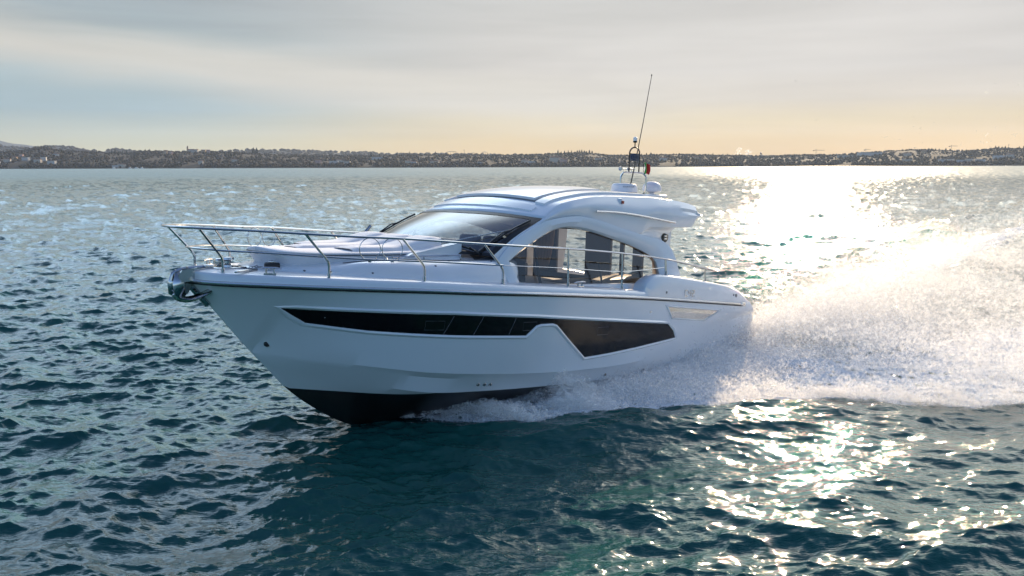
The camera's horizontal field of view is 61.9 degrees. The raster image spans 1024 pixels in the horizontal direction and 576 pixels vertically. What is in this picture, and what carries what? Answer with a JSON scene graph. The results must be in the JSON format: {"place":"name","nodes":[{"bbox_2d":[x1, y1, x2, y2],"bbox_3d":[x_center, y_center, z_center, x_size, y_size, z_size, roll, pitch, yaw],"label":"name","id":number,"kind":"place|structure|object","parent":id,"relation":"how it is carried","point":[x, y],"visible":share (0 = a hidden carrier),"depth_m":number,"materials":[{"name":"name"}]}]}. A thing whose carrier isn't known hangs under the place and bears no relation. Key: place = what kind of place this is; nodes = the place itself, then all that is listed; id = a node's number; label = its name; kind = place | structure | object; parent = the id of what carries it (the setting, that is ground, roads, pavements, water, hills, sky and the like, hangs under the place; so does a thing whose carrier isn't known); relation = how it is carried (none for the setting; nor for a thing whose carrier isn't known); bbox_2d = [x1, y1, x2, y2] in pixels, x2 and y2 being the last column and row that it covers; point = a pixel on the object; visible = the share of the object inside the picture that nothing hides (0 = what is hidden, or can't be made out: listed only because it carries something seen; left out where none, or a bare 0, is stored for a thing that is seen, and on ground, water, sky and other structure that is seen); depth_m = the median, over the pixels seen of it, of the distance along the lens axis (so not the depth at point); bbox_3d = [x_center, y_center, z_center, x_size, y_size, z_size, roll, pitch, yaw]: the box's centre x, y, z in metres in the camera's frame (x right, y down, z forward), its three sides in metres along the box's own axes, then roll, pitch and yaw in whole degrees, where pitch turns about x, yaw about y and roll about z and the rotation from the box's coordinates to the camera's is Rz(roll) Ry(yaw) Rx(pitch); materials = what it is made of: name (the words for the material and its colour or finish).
{"place":"outdoors","nodes":[
{"label":"outdoors","id":0,"kind":"place"},
{"bbox_2d":[0,141,33,147],"bbox_3d":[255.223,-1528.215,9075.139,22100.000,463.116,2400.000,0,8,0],"label":"mountain","id":1,"kind":"structure","parent":0,"point":[3,143],"depth_m":9133.68,"materials":[{"name":"grey"}]},
{"bbox_2d":[5,146,366,154],"bbox_3d":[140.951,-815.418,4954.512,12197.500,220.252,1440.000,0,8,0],"label":"hills","id":2,"kind":"structure","parent":0,"point":[56,147],"depth_m":4933.07,"materials":[{"name":"green plant"}]},
{"bbox_2d":[0,144,822,155],"bbox_3d":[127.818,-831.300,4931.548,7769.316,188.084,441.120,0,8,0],"label":"woodland","id":3,"kind":"object","parent":2,"relation":"on","point":[247,150],"visible":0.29,"depth_m":4964.06,"materials":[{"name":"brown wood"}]},
{"bbox_2d":[0,166,1023,575],"bbox_3d":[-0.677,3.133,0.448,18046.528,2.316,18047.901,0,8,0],"label":"water","id":4,"kind":"structure","parent":0,"point":[150,424],"depth_m":12.66,"materials":[{"name":"teal liquid"}]},
{"bbox_2d":[161,74,759,424],"bbox_3d":[0.330,-1.016,15.465,4.232,6.415,13.433,7,8,43],"label":"motor yacht","id":5,"kind":"object","parent":4,"relation":"on","point":[396,322],"visible":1,"depth_m":12.46,"materials":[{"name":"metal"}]},
{"bbox_2d":[274,305,676,359],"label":"hull window","id":6,"kind":"structure","parent":5,"relation":"in","point":[589,337],"depth_m":12.09,"materials":[{"name":"black glass"}]},
{"bbox_2d":[533,242,602,282],"bbox_3d":[1.282,-0.501,14.278,0.277,1.061,3.980,7,8,43],"label":"side window","id":7,"kind":"structure","parent":5,"relation":"in","point":[534,244],"depth_m":13.37,"materials":[{"name":"glass"}]},
{"bbox_2d":[643,162,650,174],"bbox_3d":[2.783,-2.498,17.687,0.103,0.321,0.172,7,8,43],"label":"flag","id":8,"kind":"object","parent":5,"relation":"attached to","point":[647,169],"visible":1,"depth_m":17.70,"materials":[{"name":"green fabric"}]},
{"bbox_2d":[400,290,987,421],"bbox_3d":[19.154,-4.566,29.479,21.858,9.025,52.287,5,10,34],"label":"spray","id":9,"kind":"object","parent":4,"relation":"on","point":[729,361],"visible":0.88,"depth_m":16.01,"materials":[{"name":"white liquid"}]},
{"bbox_2d":[0,148,1023,167],"bbox_3d":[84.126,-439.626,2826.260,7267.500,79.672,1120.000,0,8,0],"label":"hillside","id":10,"kind":"structure","parent":0,"point":[15,164],"depth_m":2523.94,"materials":[{"name":"green plant"}]},
{"bbox_2d":[21,157,29,160],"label":"lakeside building","id":11,"kind":"structure","parent":10,"relation":"on","point":[25,158],"depth_m":2430.54,"materials":[{"name":"white"}]},
{"bbox_2d":[33,159,41,162],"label":"house","id":12,"kind":"structure","parent":10,"relation":"on","point":[38,160],"depth_m":2354.71,"materials":[{"name":"tile"}]},
{"bbox_2d":[0,146,1023,167],"bbox_3d":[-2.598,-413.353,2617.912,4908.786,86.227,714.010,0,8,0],"label":"woodland","id":13,"kind":"object","parent":10,"relation":"on","point":[513,159],"visible":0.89,"depth_m":2471.25,"materials":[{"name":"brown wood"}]},
{"bbox_2d":[549,156,560,161],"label":"house","id":14,"kind":"structure","parent":10,"relation":"on","point":[554,158],"depth_m":2396.07,"materials":[{"name":"tile"}]},
{"bbox_2d":[560,158,566,162],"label":"house","id":15,"kind":"structure","parent":10,"relation":"on","point":[562,160],"depth_m":2369.69,"materials":[{"name":"tile"}]},
{"bbox_2d":[857,152,881,155],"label":"lakeside building","id":16,"kind":"structure","parent":10,"relation":"on","point":[866,153],"depth_m":2679.83,"materials":[{"name":"white"}]},
{"bbox_2d":[992,155,1006,158],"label":"lakeside building","id":17,"kind":"structure","parent":10,"relation":"on","point":[997,156],"depth_m":2408.45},
{"bbox_2d":[0,165,1023,168],"bbox_3d":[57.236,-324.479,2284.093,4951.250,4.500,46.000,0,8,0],"label":"shore","id":18,"kind":"structure","parent":0,"point":[514,166],"depth_m":2265.07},
{"bbox_2d":[0,0,1023,155],"label":"sky","id":19,"kind":"structure","parent":0,"point":[745,77],"materials":[{"name":"grey"}]}
]}

